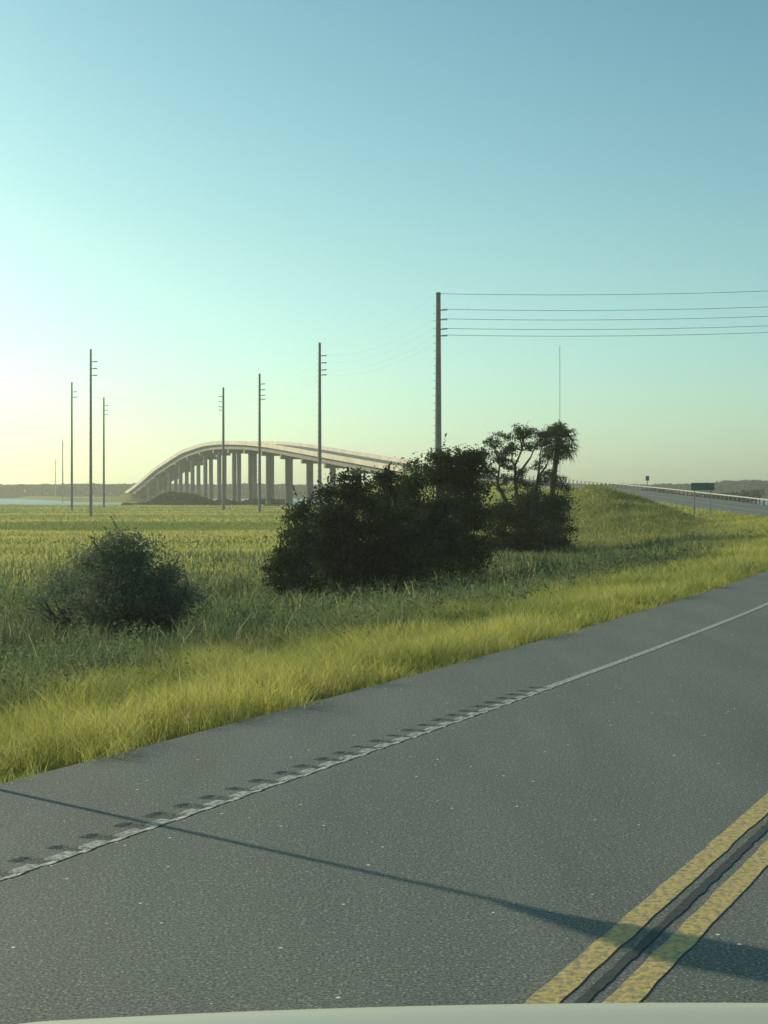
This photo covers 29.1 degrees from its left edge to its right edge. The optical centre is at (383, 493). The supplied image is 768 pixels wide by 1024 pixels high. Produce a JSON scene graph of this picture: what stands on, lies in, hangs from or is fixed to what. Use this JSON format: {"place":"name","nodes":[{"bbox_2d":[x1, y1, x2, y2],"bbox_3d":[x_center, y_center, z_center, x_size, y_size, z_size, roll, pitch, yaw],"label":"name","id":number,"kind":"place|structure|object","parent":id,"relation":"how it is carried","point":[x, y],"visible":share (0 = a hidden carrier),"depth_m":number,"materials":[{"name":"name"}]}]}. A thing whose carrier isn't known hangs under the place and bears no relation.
{"place":"outdoors","nodes":[
{"label":"outdoors","id":0,"kind":"place"},
{"bbox_2d":[0,499,766,505],"bbox_3d":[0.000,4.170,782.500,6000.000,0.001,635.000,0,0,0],"label":"river water","id":1,"kind":"structure","parent":0,"point":[27,502],"depth_m":653.24,"materials":[{"name":"liquid"}]},
{"bbox_2d":[0,444,767,1023],"bbox_3d":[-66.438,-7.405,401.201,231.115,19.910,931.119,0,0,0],"label":"asphalt road","id":2,"kind":"structure","parent":0,"point":[520,850],"depth_m":9.42,"materials":[{"name":"grey asphalt"}]},
{"bbox_2d":[0,480,767,879],"bbox_3d":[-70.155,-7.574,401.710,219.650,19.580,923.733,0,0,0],"label":"white edge line","id":3,"kind":"object","parent":2,"relation":"on","point":[14,872],"visible":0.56,"depth_m":11.86,"materials":[{"name":"paint"}]},
{"bbox_2d":[22,1003,767,1023],"bbox_3d":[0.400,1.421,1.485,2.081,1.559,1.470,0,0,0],"label":"car","id":4,"kind":"object","parent":2,"relation":"on","point":[657,1013],"visible":1,"depth_m":1.86,"materials":[{"name":"beige paint"}]},
{"bbox_2d":[287,445,767,507],"bbox_3d":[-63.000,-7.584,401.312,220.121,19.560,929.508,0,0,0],"label":"white edge line","id":5,"kind":"object","parent":2,"relation":"on","point":[576,484],"visible":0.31,"depth_m":236.58,"materials":[{"name":"paint"}]},
{"bbox_2d":[293,447,767,1002],"bbox_3d":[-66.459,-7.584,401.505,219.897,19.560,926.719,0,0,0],"label":"yellow centre line","id":6,"kind":"object","parent":2,"relation":"on","point":[651,971],"visible":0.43,"depth_m":7.37,"materials":[{"name":"paint"}]},
{"bbox_2d":[524,492,767,1003],"bbox_3d":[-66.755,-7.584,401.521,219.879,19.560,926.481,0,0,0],"label":"yellow centre line","id":7,"kind":"object","parent":2,"relation":"on","point":[566,980],"visible":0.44,"depth_m":7.70,"materials":[{"name":"paint"}]},
{"bbox_2d":[574,820,767,1002],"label":"joint sealant","id":8,"kind":"object","parent":2,"relation":"on","point":[620,964],"visible":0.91,"depth_m":7.60,"materials":[{"name":"black asphalt"}]},
{"bbox_2d":[0,471,767,783],"bbox_3d":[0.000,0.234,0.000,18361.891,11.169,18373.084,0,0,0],"label":"marsh ground","id":9,"kind":"structure","parent":0,"point":[128,497],"depth_m":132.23,"materials":[{"name":"green plant"}]},
{"bbox_2d":[6,546,93,644],"bbox_3d":[-8.533,2.806,38.858,3.716,2.850,3.417,0,0,0],"label":"wax myrtle shrub","id":10,"kind":"object","parent":9,"relation":"on","point":[52,601],"visible":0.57,"depth_m":38.70,"materials":[{"name":"green plant"}]},
{"bbox_2d":[55,459,55,495],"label":"utility pole","id":11,"kind":"object","parent":9,"relation":"on","point":[55,477],"visible":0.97,"depth_m":1086.74,"materials":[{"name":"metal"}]},
{"bbox_2d":[62,440,62,501],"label":"utility pole","id":12,"kind":"object","parent":9,"relation":"on","point":[62,470],"visible":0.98,"depth_m":669.77,"materials":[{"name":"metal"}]},
{"bbox_2d":[70,382,76,510],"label":"utility pole","id":13,"kind":"object","parent":9,"relation":"on","point":[71,447],"visible":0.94,"depth_m":320.83,"materials":[{"name":"metal"}]},
{"bbox_2d":[44,539,141,646],"bbox_3d":[-6.988,2.671,36.944,2.926,3.121,2.955,0,0,0],"label":"wax myrtle shrub","id":14,"kind":"object","parent":9,"relation":"on","point":[87,564],"visible":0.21,"depth_m":36.62,"materials":[{"name":"green plant"}]},
{"bbox_2d":[88,349,97,516],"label":"utility pole","id":15,"kind":"object","parent":9,"relation":"on","point":[90,465],"visible":0.96,"depth_m":248.83,"materials":[{"name":"metal"}]},
{"bbox_2d":[102,397,107,508],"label":"utility pole","id":16,"kind":"object","parent":9,"relation":"on","point":[103,429],"visible":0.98,"depth_m":374.82,"materials":[{"name":"metal"}]},
{"bbox_2d":[59,516,189,650],"bbox_3d":[-6.304,2.401,36.063,3.206,3.722,3.117,0,0,0],"label":"wax myrtle shrub","id":17,"kind":"object","parent":9,"relation":"on","point":[134,557],"visible":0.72,"depth_m":35.60,"materials":[{"name":"green plant"}]},
{"bbox_2d":[90,550,216,644],"bbox_3d":[-5.453,2.805,36.116,3.222,2.804,3.508,0,0,0],"label":"wax myrtle shrub","id":18,"kind":"object","parent":9,"relation":"on","point":[157,586],"visible":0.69,"depth_m":35.54,"materials":[{"name":"green plant"}]},
{"bbox_2d":[121,491,293,505],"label":"shoreline thicket","id":19,"kind":"object","parent":9,"relation":"on","point":[168,498],"visible":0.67,"depth_m":473.45,"materials":[{"name":"green plant"}]},
{"bbox_2d":[218,387,224,509],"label":"utility pole","id":20,"kind":"object","parent":9,"relation":"on","point":[223,464],"visible":0.96,"depth_m":339.78,"materials":[{"name":"metal"}]},
{"bbox_2d":[257,374,264,512],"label":"utility pole","id":21,"kind":"object","parent":9,"relation":"on","point":[259,450],"visible":0.99,"depth_m":299.80,"materials":[{"name":"metal"}]},
{"bbox_2d":[252,540,306,599],"bbox_3d":[-3.837,2.946,53.994,1.682,2.498,1.817,0,0,-39],"label":"wax myrtle shrub","id":22,"kind":"object","parent":9,"relation":"on","point":[272,579],"visible":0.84,"depth_m":53.78,"materials":[{"name":"green plant"}]},
{"bbox_2d":[125,441,434,506],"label":"highway bridge","id":23,"kind":"structure","parent":9,"relation":"on","point":[156,480],"depth_m":503.00,"materials":[{"name":"concrete"}]},
{"bbox_2d":[265,486,334,592],"bbox_3d":[-3.269,1.945,56.069,2.754,4.464,2.260,0,0,35],"label":"cedar tree","id":24,"kind":"object","parent":9,"relation":"on","point":[302,508],"visible":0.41,"depth_m":55.76,"materials":[{"name":"green plant"}]},
{"bbox_2d":[263,514,337,599],"bbox_3d":[-3.032,2.481,53.924,2.704,3.423,2.583,0,0,29],"label":"wax myrtle shrub","id":25,"kind":"object","parent":9,"relation":"on","point":[299,536],"visible":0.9,"depth_m":53.76,"materials":[{"name":"green plant"}]},
{"bbox_2d":[317,342,326,512],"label":"utility pole","id":26,"kind":"object","parent":9,"relation":"on","point":[319,476],"visible":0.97,"depth_m":237.79,"materials":[{"name":"metal"}]},
{"bbox_2d":[292,476,352,590],"bbox_3d":[-2.352,1.736,56.958,2.363,4.858,2.436,0,0,13],"label":"cedar tree","id":27,"kind":"object","parent":9,"relation":"on","point":[326,540],"visible":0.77,"depth_m":56.67,"materials":[{"name":"green plant"}]},
{"bbox_2d":[289,513,378,589],"bbox_3d":[-1.947,2.417,58.228,4.516,3.843,5.129,0,0,0],"label":"cedar tree","id":28,"kind":"object","parent":9,"relation":"on","point":[331,560],"visible":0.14,"depth_m":57.31,"materials":[{"name":"green plant"}]},
{"bbox_2d":[310,467,387,593],"bbox_3d":[-1.505,1.565,56.962,3.336,5.206,2.775,0,0,0],"label":"bush","id":29,"kind":"object","parent":9,"relation":"on","point":[349,493],"visible":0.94,"depth_m":56.66,"materials":[{"name":"green plant"}]},
{"bbox_2d":[339,476,405,591],"bbox_3d":[-0.709,1.733,57.727,3.356,4.871,3.101,0,0,0],"label":"cedar tree","id":30,"kind":"object","parent":9,"relation":"on","point":[372,507],"visible":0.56,"depth_m":57.53,"materials":[{"name":"green plant"}]},
{"bbox_2d":[0,527,752,717],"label":"roadside weeds","id":31,"kind":"object","parent":9,"relation":"on","point":[61,650],"visible":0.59,"depth_m":40.66,"materials":[{"name":"green plant"}]},
{"bbox_2d":[0,483,767,783],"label":"verge grass","id":32,"kind":"structure","parent":9,"relation":"on","point":[267,685],"depth_m":21.39,"materials":[{"name":"green plant"}]},
{"bbox_2d":[0,479,767,498],"bbox_3d":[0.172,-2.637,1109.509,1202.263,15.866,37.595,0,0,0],"label":"distant tree line","id":33,"kind":"object","parent":9,"relation":"on","point":[18,490],"visible":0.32,"depth_m":1096.80,"materials":[{"name":"green plant"}]},
{"bbox_2d":[362,461,425,586],"bbox_3d":[0.083,1.431,60.030,2.782,5.449,2.855,0,0,19],"label":"cedar tree","id":34,"kind":"object","parent":9,"relation":"on","point":[385,476],"visible":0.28,"depth_m":59.81,"materials":[{"name":"green plant"}]},
{"bbox_2d":[353,477,466,591],"bbox_3d":[0.828,1.777,57.931,4.712,4.836,4.164,0,0,0],"label":"cedar tree","id":35,"kind":"object","parent":9,"relation":"on","point":[399,535],"visible":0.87,"depth_m":57.47,"materials":[{"name":"green plant"}]},
{"bbox_2d":[390,453,457,576],"bbox_3d":[1.381,1.202,63.151,3.418,5.915,3.108,0,0,18],"label":"cedar tree","id":36,"kind":"object","parent":9,"relation":"on","point":[414,485],"visible":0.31,"depth_m":62.68,"materials":[{"name":"green plant"}]},
{"bbox_2d":[404,433,474,575],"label":"cedar tree","id":37,"kind":"object","parent":9,"relation":"on","point":[441,469],"visible":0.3,"depth_m":65.65,"materials":[{"name":"green plant"}]},
{"bbox_2d":[433,292,447,496],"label":"utility pole","id":38,"kind":"object","parent":9,"relation":"on","point":[437,395],"visible":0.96,"depth_m":177.73,"materials":[{"name":"metal"}]},
{"bbox_2d":[320,301,444,374],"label":"power lines","id":39,"kind":"object","parent":38,"relation":"attached to","point":[382,345],"visible":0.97,"depth_m":206.52,"materials":[{"name":"metal"}]},
{"bbox_2d":[448,291,767,335],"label":"power lines","id":40,"kind":"object","parent":38,"relation":"attached to","point":[609,310],"visible":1,"depth_m":178.57,"materials":[{"name":"metal"}]},
{"bbox_2d":[392,494,489,584],"bbox_3d":[1.885,2.108,61.683,4.330,4.214,5.044,0,0,-32],"label":"cedar tree","id":41,"kind":"object","parent":9,"relation":"on","point":[442,511],"visible":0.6,"depth_m":61.37,"materials":[{"name":"green plant"}]},
{"bbox_2d":[423,444,508,573],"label":"cedar tree","id":42,"kind":"object","parent":9,"relation":"on","point":[472,464],"visible":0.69,"depth_m":66.60,"materials":[{"name":"green plant"}]},
{"bbox_2d":[450,530,489,582],"bbox_3d":[3.675,2.884,64.077,2.069,2.657,2.354,0,0,-17],"label":"wax myrtle shrub","id":43,"kind":"object","parent":9,"relation":"on","point":[470,563],"visible":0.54,"depth_m":63.80,"materials":[{"name":"green plant"}]},
{"bbox_2d":[475,494,549,554],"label":"wax myrtle shrub","id":44,"kind":"object","parent":9,"relation":"on","point":[496,540],"visible":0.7,"depth_m":91.27,"materials":[{"name":"green plant"}]},
{"bbox_2d":[466,421,576,548],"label":"live oak tree","id":45,"kind":"object","parent":9,"relation":"on","point":[512,447],"visible":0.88,"depth_m":94.56,"materials":[{"name":"green plant"}]},
{"bbox_2d":[499,483,562,553],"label":"wax myrtle shrub","id":46,"kind":"object","parent":9,"relation":"on","point":[530,516],"visible":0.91,"depth_m":91.31,"materials":[{"name":"green plant"}]},
{"bbox_2d":[536,420,580,527],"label":"palmetto palm tree","id":47,"kind":"object","parent":9,"relation":"on","point":[558,441],"visible":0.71,"depth_m":103.63,"materials":[{"name":"green plant"}]},
{"bbox_2d":[559,345,560,480],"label":"radio mast","id":48,"kind":"object","parent":9,"relation":"on","point":[559,403],"visible":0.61,"depth_m":599.78,"materials":[{"name":"metal"}]},
{"bbox_2d":[533,488,588,549],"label":"wax myrtle shrub","id":49,"kind":"object","parent":9,"relation":"on","point":[557,509],"visible":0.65,"depth_m":94.43,"materials":[{"name":"green plant"}]},
{"bbox_2d":[483,472,767,505],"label":"guardrail","id":50,"kind":"object","parent":9,"relation":"on","point":[733,496],"visible":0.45,"depth_m":232.19,"materials":[{"name":"metal"}]},
{"bbox_2d":[691,483,713,515],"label":"road sign","id":51,"kind":"object","parent":9,"relation":"on","point":[702,486],"visible":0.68,"depth_m":149.98,"materials":[{"name":"metal"}]},
{"bbox_2d":[642,488,764,504],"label":"shoreline thicket","id":52,"kind":"object","parent":9,"relation":"on","point":[752,493],"visible":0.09,"depth_m":468.37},
{"bbox_2d":[0,0,767,493],"label":"sky","id":53,"kind":"structure","parent":0,"point":[197,197],"materials":[{"name":"blue"}]}
]}

